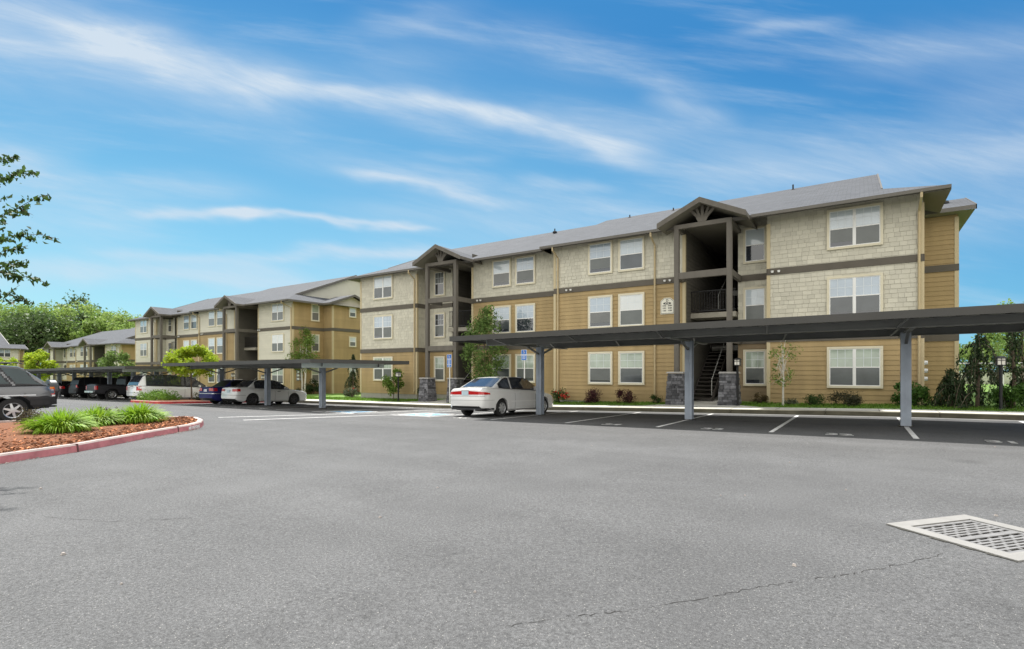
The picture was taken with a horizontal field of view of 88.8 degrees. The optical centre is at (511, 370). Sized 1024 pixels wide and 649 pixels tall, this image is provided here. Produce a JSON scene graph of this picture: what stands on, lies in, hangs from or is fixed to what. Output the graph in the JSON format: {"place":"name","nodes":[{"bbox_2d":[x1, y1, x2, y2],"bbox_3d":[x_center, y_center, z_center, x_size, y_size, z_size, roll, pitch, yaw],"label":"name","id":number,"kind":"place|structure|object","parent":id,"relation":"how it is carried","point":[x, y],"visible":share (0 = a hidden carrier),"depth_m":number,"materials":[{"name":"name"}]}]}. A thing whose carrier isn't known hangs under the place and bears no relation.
{"place":"outdoors","nodes":[
{"label":"outdoors","id":0,"kind":"place"},
{"bbox_2d":[0,428,997,592],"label":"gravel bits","id":1,"kind":"object","parent":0,"point":[121,583],"visible":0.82,"depth_m":6.49,"materials":[{"name":"grey gravel"}]},
{"bbox_2d":[0,395,1023,648],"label":"parking lot","id":2,"kind":"structure","parent":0,"point":[272,531],"depth_m":4.57,"materials":[{"name":"grey asphalt"}]},
{"bbox_2d":[0,362,59,420],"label":"sport utility vehicle","id":3,"kind":"object","parent":2,"relation":"on","point":[20,387],"visible":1,"depth_m":16.21,"materials":[{"name":"silver metal"}]},
{"bbox_2d":[59,383,121,397],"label":"sedan","id":4,"kind":"object","parent":2,"relation":"on","point":[64,390],"visible":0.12,"depth_m":42.44,"materials":[{"name":"black paint"}]},
{"bbox_2d":[69,377,129,397],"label":"sport utility vehicle","id":5,"kind":"object","parent":2,"relation":"on","point":[77,385],"visible":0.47,"depth_m":41.05,"materials":[{"name":"black paint"}]},
{"bbox_2d":[0,416,203,463],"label":"planter island","id":6,"kind":"structure","parent":2,"relation":"on","point":[15,445],"depth_m":10.76,"materials":[{"name":"red paint"}]},
{"bbox_2d":[9,406,43,423],"bbox_3d":[-12.844,1.214,13.928,0.829,0.542,0.680,0,0,-43],"label":"clump","id":7,"kind":"object","parent":6,"relation":"on","point":[30,413],"visible":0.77,"depth_m":13.82,"materials":[{"name":"green plant"}]},
{"bbox_2d":[12,406,102,434],"bbox_3d":[-10.012,1.078,11.575,1.616,0.640,1.691,0,0,-22],"label":"daylily clump","id":8,"kind":"object","parent":6,"relation":"on","point":[60,421],"visible":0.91,"depth_m":11.31,"materials":[{"name":"green plant"}]},
{"bbox_2d":[71,403,130,425],"bbox_3d":[-10.429,1.092,13.039,1.614,0.630,1.548,0,0,4],"label":"daylily clump","id":9,"kind":"object","parent":6,"relation":"on","point":[107,418],"visible":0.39,"depth_m":12.92,"materials":[{"name":"green plant"}]},
{"bbox_2d":[111,399,173,423],"bbox_3d":[-9.892,1.082,13.821,1.620,0.651,1.696,0,0,34],"label":"daylily clump","id":10,"kind":"object","parent":6,"relation":"on","point":[143,413],"visible":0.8,"depth_m":13.61,"materials":[{"name":"green plant"}]},
{"bbox_2d":[84,376,130,399],"bbox_3d":[-28.503,1.275,39.450,2.121,1.796,5.625,-1,-3,34],"label":"pickup truck","id":11,"kind":"object","parent":2,"relation":"on","point":[107,391],"visible":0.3,"depth_m":37.64,"materials":[{"name":"grey paint"}]},
{"bbox_2d":[24,366,219,399],"bbox_3d":[-34.122,1.063,42.628,28.300,2.726,5.800,0,0,34],"label":"carport","id":12,"kind":"object","parent":2,"relation":"on","point":[109,370],"visible":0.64,"depth_m":38.18,"materials":[{"name":"metal"}]},
{"bbox_2d":[126,375,206,398],"bbox_3d":[-23.043,1.188,35.741,2.208,1.786,5.122,-1,-3,34],"label":"minivan","id":13,"kind":"object","parent":2,"relation":"on","point":[181,385],"visible":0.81,"depth_m":34.38,"materials":[{"name":"white paint"}]},
{"bbox_2d":[130,399,263,403],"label":"planter island","id":14,"kind":"structure","parent":2,"relation":"on","point":[186,401],"depth_m":30.66,"materials":[{"name":"red paint"}]},
{"bbox_2d":[137,389,181,400],"bbox_3d":[-21.543,1.501,31.996,2.420,0.786,2.375,0,0,34],"label":"ground cover shrub","id":15,"kind":"object","parent":14,"relation":"on","point":[165,397],"visible":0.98,"depth_m":31.81,"materials":[{"name":"green plant"}]},
{"bbox_2d":[161,344,218,398],"bbox_3d":[-20.693,0.193,33.607,3.092,3.861,2.818,0,0,-1],"label":"ornamental tree","id":16,"kind":"object","parent":14,"relation":"on","point":[183,353],"visible":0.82,"depth_m":33.49,"materials":[{"name":"green plant"}]},
{"bbox_2d":[199,380,273,403],"bbox_3d":[-16.186,1.262,31.511,1.981,1.441,4.420,-1,-3,34],"label":"sedan","id":17,"kind":"object","parent":2,"relation":"on","point":[212,394],"visible":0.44,"depth_m":29.86,"materials":[{"name":"blue paint"}]},
{"bbox_2d":[221,380,306,404],"bbox_3d":[-14.254,1.239,30.347,1.981,1.441,4.432,-1,-2,34],"label":"sedan","id":18,"kind":"object","parent":2,"relation":"on","point":[250,392],"visible":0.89,"depth_m":29.24,"materials":[{"name":"white paint"}]},
{"bbox_2d":[162,359,408,407],"bbox_3d":[-12.541,0.756,28.216,13.600,2.512,5.800,0,0,34],"label":"carport","id":19,"kind":"object","parent":2,"relation":"on","point":[322,365],"visible":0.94,"depth_m":25.95,"materials":[{"name":"metal"}]},
{"bbox_2d":[450,377,552,416],"bbox_3d":[-0.232,0.959,20.300,2.064,1.461,4.800,-2,-2,37],"label":"sedan","id":20,"kind":"object","parent":2,"relation":"on","point":[499,396],"visible":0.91,"depth_m":18.87,"materials":[{"name":"white paint"}]},
{"bbox_2d":[62,395,1023,438],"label":"painted lines","id":21,"kind":"object","parent":2,"relation":"on","point":[912,433],"visible":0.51,"depth_m":17.39,"materials":[{"name":"white paint"}]},
{"bbox_2d":[123,397,1023,421],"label":"gutter pan","id":22,"kind":"object","parent":2,"relation":"on","point":[733,413],"visible":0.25,"depth_m":18.37,"materials":[{"name":"concrete"}]},
{"bbox_2d":[449,303,1023,426],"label":"carport","id":23,"kind":"object","parent":2,"relation":"on","point":[904,325],"visible":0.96,"depth_m":14.19,"materials":[{"name":"metal"}]},
{"bbox_2d":[567,553,942,615],"bbox_3d":[1.816,1.402,3.459,3.138,0.016,0.093,0,0,-18],"label":"asphalt crack","id":24,"kind":"object","parent":2,"relation":"on","point":[747,589],"visible":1,"depth_m":3.32,"materials":[{"name":"grey asphalt"}]},
{"bbox_2d":[886,514,1023,561],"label":"storm drain","id":25,"kind":"object","parent":2,"relation":"on","point":[998,539],"visible":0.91,"depth_m":4.50,"materials":[{"name":"metal"}]},
{"bbox_2d":[0,0,1023,371],"label":"sky","id":26,"kind":"structure","parent":0,"point":[185,152],"materials":[{"name":"blue"}]},
{"bbox_2d":[305,399,1023,414],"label":"sidewalk","id":27,"kind":"structure","parent":0,"point":[889,410],"depth_m":19.65,"materials":[{"name":"concrete"}]},
{"bbox_2d":[22,349,59,380],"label":"ornamental tree","id":28,"kind":"object","parent":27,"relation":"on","point":[30,359],"visible":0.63,"depth_m":64.41,"materials":[{"name":"green plant"}]},
{"bbox_2d":[307,384,1023,411],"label":"lawn","id":29,"kind":"structure","parent":0,"point":[336,395],"depth_m":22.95,"materials":[{"name":"green plant"}]},
{"bbox_2d":[38,328,134,381],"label":"apartment building","id":30,"kind":"structure","parent":29,"relation":"on","point":[88,350],"depth_m":76.45,"materials":[{"name":"beige"}]},
{"bbox_2d":[95,349,136,377],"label":"young tree","id":31,"kind":"object","parent":29,"relation":"on","point":[110,358],"visible":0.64,"depth_m":55.28,"materials":[{"name":"green plant"}]},
{"bbox_2d":[127,275,359,393],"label":"apartment building","id":32,"kind":"structure","parent":29,"relation":"on","point":[267,324],"depth_m":47.65,"materials":[{"name":"beige"}]},
{"bbox_2d":[140,342,146,356],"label":"window","id":33,"kind":"structure","parent":32,"relation":"in","point":[143,346],"depth_m":59.60,"materials":[{"name":"white glass"}]},
{"bbox_2d":[140,319,146,333],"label":"window","id":34,"kind":"structure","parent":32,"relation":"in","point":[143,323],"depth_m":59.60,"materials":[{"name":"white glass"}]},
{"bbox_2d":[183,314,189,329],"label":"window","id":35,"kind":"structure","parent":32,"relation":"in","point":[186,318],"depth_m":54.62,"materials":[{"name":"white glass"}]},
{"bbox_2d":[208,310,214,326],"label":"window","id":36,"kind":"structure","parent":32,"relation":"in","point":[211,314],"depth_m":50.62,"materials":[{"name":"white glass"}]},
{"bbox_2d":[216,337,221,353],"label":"window","id":37,"kind":"structure","parent":32,"relation":"in","point":[218,339],"depth_m":49.83,"materials":[{"name":"white glass"}]},
{"bbox_2d":[216,309,221,325],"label":"window","id":38,"kind":"structure","parent":32,"relation":"in","point":[218,313],"depth_m":49.84,"materials":[{"name":"grey glass"}]},
{"bbox_2d":[271,369,283,384],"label":"window","id":39,"kind":"structure","parent":32,"relation":"in","point":[278,376],"depth_m":44.96,"materials":[{"name":"white glass"}]},
{"bbox_2d":[271,333,283,352],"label":"window","id":40,"kind":"structure","parent":32,"relation":"in","point":[277,340],"depth_m":45.02,"materials":[{"name":"white glass"}]},
{"bbox_2d":[271,302,283,321],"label":"window","id":41,"kind":"structure","parent":32,"relation":"in","point":[277,309],"depth_m":45.02,"materials":[{"name":"white glass"}]},
{"bbox_2d":[311,334,319,351],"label":"window","id":42,"kind":"structure","parent":32,"relation":"in","point":[317,345],"depth_m":45.78,"materials":[{"name":"grey glass"}]},
{"bbox_2d":[311,304,319,321],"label":"window","id":43,"kind":"structure","parent":32,"relation":"in","point":[315,308],"depth_m":45.69,"materials":[{"name":"grey glass"}]},
{"bbox_2d":[285,325,319,391],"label":"birch tree","id":44,"kind":"object","parent":29,"relation":"on","point":[307,341],"visible":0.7,"depth_m":44.00,"materials":[{"name":"green plant"}]},
{"bbox_2d":[303,378,318,393],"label":"round shrub","id":45,"kind":"object","parent":29,"relation":"on","point":[309,388],"visible":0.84,"depth_m":44.71,"materials":[{"name":"green plant"}]},
{"bbox_2d":[342,386,359,396],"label":"rose bush","id":46,"kind":"object","parent":29,"relation":"on","point":[348,392],"visible":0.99,"depth_m":36.79,"materials":[{"name":"green plant"}]},
{"bbox_2d":[344,354,359,395],"bbox_3d":[-11.635,0.345,38.204,1.225,3.248,1.218,0,0,34],"label":"weeping conifer","id":47,"kind":"object","parent":29,"relation":"on","point":[353,380],"visible":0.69,"depth_m":37.99,"materials":[{"name":"green plant"}]},
{"bbox_2d":[381,368,404,398],"bbox_3d":[-7.469,0.919,32.940,1.336,2.243,1.487,0,0,34],"label":"leafy sapling","id":48,"kind":"object","parent":29,"relation":"on","point":[388,383],"visible":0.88,"depth_m":32.78,"materials":[{"name":"green plant"}]},
{"bbox_2d":[447,354,451,402],"bbox_3d":[-3.491,0.496,29.254,0.330,2.812,0.081,0,0,34],"label":"parking sign","id":49,"kind":"object","parent":29,"relation":"on","point":[449,360],"visible":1,"depth_m":29.24,"materials":[{"name":"metal"}]},
{"bbox_2d":[459,304,508,380],"bbox_3d":[-1.457,-0.828,28.697,2.586,5.563,2.747,0,0,34],"label":"young tree","id":50,"kind":"object","parent":29,"relation":"on","point":[482,325],"visible":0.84,"depth_m":28.32,"materials":[{"name":"green plant"}]},
{"bbox_2d":[551,387,569,402],"bbox_3d":[2.379,1.237,26.328,1.141,0.875,1.005,0,0,34],"label":"rose bush","id":51,"kind":"object","parent":29,"relation":"on","point":[558,396],"visible":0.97,"depth_m":26.14,"materials":[{"name":"green plant"}]},
{"bbox_2d":[583,387,602,402],"bbox_3d":[3.881,1.208,25.287,0.886,0.837,1.172,0,0,-4],"label":"barberry","id":52,"kind":"object","parent":29,"relation":"on","point":[593,397],"visible":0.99,"depth_m":25.10,"materials":[{"name":"red plant"}]},
{"bbox_2d":[615,389,637,402],"bbox_3d":[5.313,1.204,24.341,0.834,0.757,1.144,0,0,-13],"label":"barberry","id":53,"kind":"object","parent":29,"relation":"on","point":[619,392],"visible":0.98,"depth_m":24.21,"materials":[{"name":"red plant"}]},
{"bbox_2d":[347,174,976,411],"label":"apartment building","id":54,"kind":"structure","parent":29,"relation":"on","point":[864,244],"depth_m":24.04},
{"bbox_2d":[373,356,392,380],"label":"window","id":55,"kind":"structure","parent":54,"relation":"in","point":[378,373],"depth_m":34.73,"materials":[{"name":"grey glass"}]},
{"bbox_2d":[373,314,392,339],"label":"window","id":56,"kind":"structure","parent":54,"relation":"in","point":[382,324],"depth_m":34.74,"materials":[{"name":"grey glass"}]},
{"bbox_2d":[373,274,392,299],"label":"window","id":57,"kind":"structure","parent":54,"relation":"in","point":[383,284],"depth_m":34.74,"materials":[{"name":"grey glass"}]},
{"bbox_2d":[434,356,444,380],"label":"window","id":58,"kind":"structure","parent":54,"relation":"in","point":[439,361],"depth_m":33.32,"materials":[{"name":"grey glass"}]},
{"bbox_2d":[434,312,444,337],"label":"window","id":59,"kind":"structure","parent":54,"relation":"in","point":[439,318],"depth_m":33.32,"materials":[{"name":"white plastic"}]},
{"bbox_2d":[434,271,444,296],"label":"window","id":60,"kind":"structure","parent":54,"relation":"in","point":[439,277],"depth_m":33.32,"materials":[{"name":"grey glass"}]},
{"bbox_2d":[492,354,510,376],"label":"window","id":61,"kind":"structure","parent":54,"relation":"in","point":[506,372],"depth_m":29.64,"materials":[{"name":"grey glass"}]},
{"bbox_2d":[492,305,510,333],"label":"window","id":62,"kind":"structure","parent":54,"relation":"in","point":[504,311],"depth_m":29.71,"materials":[{"name":"grey glass"}]},
{"bbox_2d":[492,258,510,287],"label":"window","id":63,"kind":"structure","parent":54,"relation":"in","point":[501,268],"depth_m":29.78,"materials":[{"name":"grey glass"}]},
{"bbox_2d":[515,354,535,382],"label":"window","id":64,"kind":"structure","parent":54,"relation":"in","point":[530,364],"depth_m":28.83,"materials":[{"name":"grey glass"}]},
{"bbox_2d":[515,303,535,332],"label":"window","id":65,"kind":"structure","parent":54,"relation":"in","point":[525,314],"depth_m":28.89,"materials":[{"name":"grey glass"}]},
{"bbox_2d":[515,254,535,285],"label":"window","id":66,"kind":"structure","parent":54,"relation":"in","point":[525,266],"depth_m":28.89,"materials":[{"name":"grey glass"}]},
{"bbox_2d":[588,351,612,384],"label":"window","id":67,"kind":"structure","parent":54,"relation":"in","point":[600,364],"depth_m":25.75,"materials":[{"name":"grey glass"}]},
{"bbox_2d":[588,295,612,327],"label":"window","id":68,"kind":"structure","parent":54,"relation":"in","point":[600,308],"depth_m":25.75,"materials":[{"name":"grey glass"}]},
{"bbox_2d":[588,240,612,275],"bbox_3d":[4.343,-5.555,25.770,1.300,1.590,0.066,0,0,34],"label":"window","id":69,"kind":"structure","parent":54,"relation":"in","point":[600,254],"depth_m":25.75,"materials":[{"name":"grey glass"}]},
{"bbox_2d":[618,351,644,384],"bbox_3d":[5.673,-0.135,24.881,1.300,1.610,0.066,0,0,34],"label":"window","id":70,"kind":"structure","parent":54,"relation":"in","point":[631,364],"depth_m":24.87,"materials":[{"name":"grey glass"}]},
{"bbox_2d":[618,292,644,326],"bbox_3d":[5.673,-2.895,24.881,1.300,1.610,0.066,0,0,34],"label":"window","id":71,"kind":"structure","parent":54,"relation":"in","point":[631,306],"depth_m":24.87,"materials":[{"name":"white glass"}]},
{"bbox_2d":[618,235,644,271],"bbox_3d":[5.673,-5.555,24.881,1.300,1.590,0.066,0,0,34],"label":"window","id":72,"kind":"structure","parent":54,"relation":"in","point":[631,250],"depth_m":24.87,"materials":[{"name":"grey glass"}]},
{"bbox_2d":[743,349,766,385],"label":"window","id":73,"kind":"structure","parent":54,"relation":"in","point":[754,360],"depth_m":23.06,"materials":[{"name":"grey glass"}]},
{"bbox_2d":[743,286,766,319],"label":"window","id":74,"kind":"structure","parent":54,"relation":"in","point":[754,298],"depth_m":23.06,"materials":[{"name":"grey glass"}]},
{"bbox_2d":[743,225,766,263],"bbox_3d":[10.720,-5.555,23.074,0.950,1.590,0.066,0,0,34],"label":"window","id":75,"kind":"structure","parent":54,"relation":"in","point":[754,240],"depth_m":23.06,"materials":[{"name":"grey glass"}]},
{"bbox_2d":[827,346,882,388],"bbox_3d":[13.225,-0.135,20.199,1.820,1.610,0.066,0,0,34],"label":"window","id":76,"kind":"structure","parent":54,"relation":"in","point":[852,366],"depth_m":20.17,"materials":[{"name":"grey glass"}]},
{"bbox_2d":[827,272,882,314],"bbox_3d":[13.225,-2.895,20.199,1.820,1.610,0.066,0,0,34],"label":"window","id":77,"kind":"structure","parent":54,"relation":"in","point":[861,293],"depth_m":20.17,"materials":[{"name":"grey glass"}]},
{"bbox_2d":[827,202,882,250],"bbox_3d":[13.225,-5.555,20.199,1.820,1.590,0.066,0,0,34],"label":"window","id":78,"kind":"structure","parent":54,"relation":"in","point":[861,225],"depth_m":20.17,"materials":[{"name":"grey glass"}]},
{"bbox_2d":[674,396,724,406],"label":"entry walk","id":79,"kind":"structure","parent":29,"relation":"on","point":[704,402],"depth_m":22.99,"materials":[{"name":"concrete"}]},
{"bbox_2d":[733,358,741,405],"bbox_3d":[9.100,0.499,21.099,0.340,2.032,0.340,0,0,34],"label":"path lamp","id":80,"kind":"object","parent":29,"relation":"on","point":[737,362],"visible":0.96,"depth_m":21.06,"materials":[{"name":"black metal"}]},
{"bbox_2d":[751,392,768,402],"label":"shrub","id":81,"kind":"object","parent":29,"relation":"on","point":[764,398],"visible":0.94,"depth_m":21.73,"materials":[{"name":"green plant"}]},
{"bbox_2d":[768,340,802,405],"bbox_3d":[10.651,0.002,20.395,1.242,3.134,1.248,0,0,34],"label":"birch tree","id":82,"kind":"object","parent":29,"relation":"on","point":[783,365],"visible":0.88,"depth_m":20.44,"materials":[{"name":"green plant"}]},
{"bbox_2d":[804,394,826,404],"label":"round shrub","id":83,"kind":"object","parent":29,"relation":"on","point":[812,399],"visible":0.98,"depth_m":20.04,"materials":[{"name":"green plant"}]},
{"bbox_2d":[827,390,864,405],"bbox_3d":[12.608,1.026,19.525,1.129,0.686,1.220,0,0,-14],"label":"shrub","id":84,"kind":"object","parent":29,"relation":"on","point":[850,399],"visible":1,"depth_m":19.40,"materials":[{"name":"green plant"}]},
{"bbox_2d":[890,381,932,405],"bbox_3d":[14.172,0.822,18.610,1.053,1.001,1.175,0,0,-18],"label":"laurel shrub","id":85,"kind":"object","parent":29,"relation":"on","point":[919,393],"visible":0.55,"depth_m":18.41,"materials":[{"name":"green plant"}]},
{"bbox_2d":[912,368,974,408],"bbox_3d":[15.001,0.610,18.073,1.372,1.485,1.722,0,0,-30],"label":"weeping conifer","id":86,"kind":"object","parent":29,"relation":"on","point":[947,388],"visible":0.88,"depth_m":17.94,"materials":[{"name":"green plant"}]},
{"bbox_2d":[952,333,1009,409],"bbox_3d":[15.735,-0.048,17.664,1.547,2.784,2.610,0,0,34],"label":"weeping conifer","id":87,"kind":"object","parent":29,"relation":"on","point":[975,366],"visible":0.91,"depth_m":17.50,"materials":[{"name":"green plant"}]},
{"bbox_2d":[994,356,1007,409],"bbox_3d":[15.573,0.443,16.656,0.340,1.832,0.340,0,0,34],"label":"path lamp","id":88,"kind":"object","parent":29,"relation":"on","point":[1000,361],"visible":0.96,"depth_m":16.62,"materials":[{"name":"black metal"}]},
{"bbox_2d":[980,332,1023,406],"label":"weeping conifer","id":89,"kind":"object","parent":29,"relation":"on","point":[1012,343],"visible":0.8,"depth_m":17.25,"materials":[{"name":"green plant"}]},
{"bbox_2d":[985,382,1023,408],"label":"laurel shrub","id":90,"kind":"object","parent":29,"relation":"on","point":[1015,394],"visible":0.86,"depth_m":16.78,"materials":[{"name":"green plant"}]},
{"bbox_2d":[825,373,1019,414],"bbox_3d":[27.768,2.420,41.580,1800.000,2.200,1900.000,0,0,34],"label":"ground","id":91,"kind":"structure","parent":0,"point":[1005,381],"depth_m":86.81,"materials":[{"name":"soil"}]},
{"bbox_2d":[0,333,28,368],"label":"apartment building","id":92,"kind":"structure","parent":91,"relation":"on","point":[8,350],"depth_m":96.58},
{"bbox_2d":[0,296,44,337],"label":"woodland tree","id":93,"kind":"object","parent":91,"relation":"on","point":[18,309],"visible":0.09,"depth_m":144.13,"materials":[{"name":"green plant"}]},
{"bbox_2d":[0,154,59,305],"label":"cherry tree","id":94,"kind":"object","parent":91,"relation":"on","point":[19,236],"visible":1,"depth_m":7.90,"materials":[{"name":"green plant"}]},
{"bbox_2d":[0,311,61,360],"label":"woodland tree","id":95,"kind":"object","parent":91,"relation":"on","point":[10,329],"visible":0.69,"depth_m":117.61,"materials":[{"name":"green plant"}]},
{"bbox_2d":[3,300,64,323],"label":"woodland tree","id":96,"kind":"object","parent":91,"relation":"on","point":[39,309],"visible":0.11,"depth_m":148.38,"materials":[{"name":"green plant"}]},
{"bbox_2d":[1,310,69,366],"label":"woodland tree","id":97,"kind":"object","parent":91,"relation":"on","point":[17,315],"visible":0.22,"depth_m":121.43,"materials":[{"name":"green plant"}]},
{"bbox_2d":[26,312,80,346],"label":"woodland tree","id":98,"kind":"object","parent":91,"relation":"on","point":[59,319],"visible":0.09,"depth_m":125.17,"materials":[{"name":"green plant"}]},
{"bbox_2d":[36,303,76,318],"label":"woodland tree","id":99,"kind":"object","parent":91,"relation":"on","point":[55,307],"visible":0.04,"depth_m":157.08,"materials":[{"name":"green plant"}]},
{"bbox_2d":[37,308,95,343],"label":"woodland tree","id":100,"kind":"object","parent":91,"relation":"on","point":[81,316],"visible":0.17,"depth_m":127.36,"materials":[{"name":"green plant"}]},
{"bbox_2d":[57,289,102,317],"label":"woodland tree","id":101,"kind":"object","parent":91,"relation":"on","point":[83,299],"visible":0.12,"depth_m":170.45,"materials":[{"name":"green plant"}]},
{"bbox_2d":[51,300,117,323],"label":"woodland tree","id":102,"kind":"object","parent":91,"relation":"on","point":[69,310],"visible":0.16,"depth_m":148.16,"materials":[{"name":"green plant"}]},
{"bbox_2d":[61,313,114,340],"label":"woodland tree","id":103,"kind":"object","parent":91,"relation":"on","point":[73,334],"visible":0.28,"depth_m":123.20,"materials":[{"name":"green plant"}]},
{"bbox_2d":[73,303,116,326],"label":"woodland tree","id":104,"kind":"object","parent":91,"relation":"on","point":[99,309],"visible":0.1,"depth_m":154.34,"materials":[{"name":"green plant"}]},
{"bbox_2d":[78,315,135,337],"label":"woodland tree","id":105,"kind":"object","parent":91,"relation":"on","point":[120,321],"visible":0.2,"depth_m":127.17,"materials":[{"name":"green plant"}]},
{"bbox_2d":[118,396,1023,419],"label":"kerb","id":106,"kind":"structure","parent":91,"relation":"on","point":[897,414],"depth_m":18.69,"materials":[{"name":"concrete"}]},
{"bbox_2d":[959,342,993,376],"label":"garden tree","id":107,"kind":"object","parent":91,"relation":"on","point":[961,358],"visible":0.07,"depth_m":69.75,"materials":[{"name":"green plant"}]},
{"bbox_2d":[959,333,1020,378],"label":"garden tree","id":108,"kind":"object","parent":91,"relation":"on","point":[996,344],"visible":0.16,"depth_m":58.25,"materials":[{"name":"green plant"}]},
{"bbox_2d":[971,298,1023,377],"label":"garden tree","id":109,"kind":"object","parent":91,"relation":"on","point":[990,336],"visible":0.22,"depth_m":46.87,"materials":[{"name":"green plant"}]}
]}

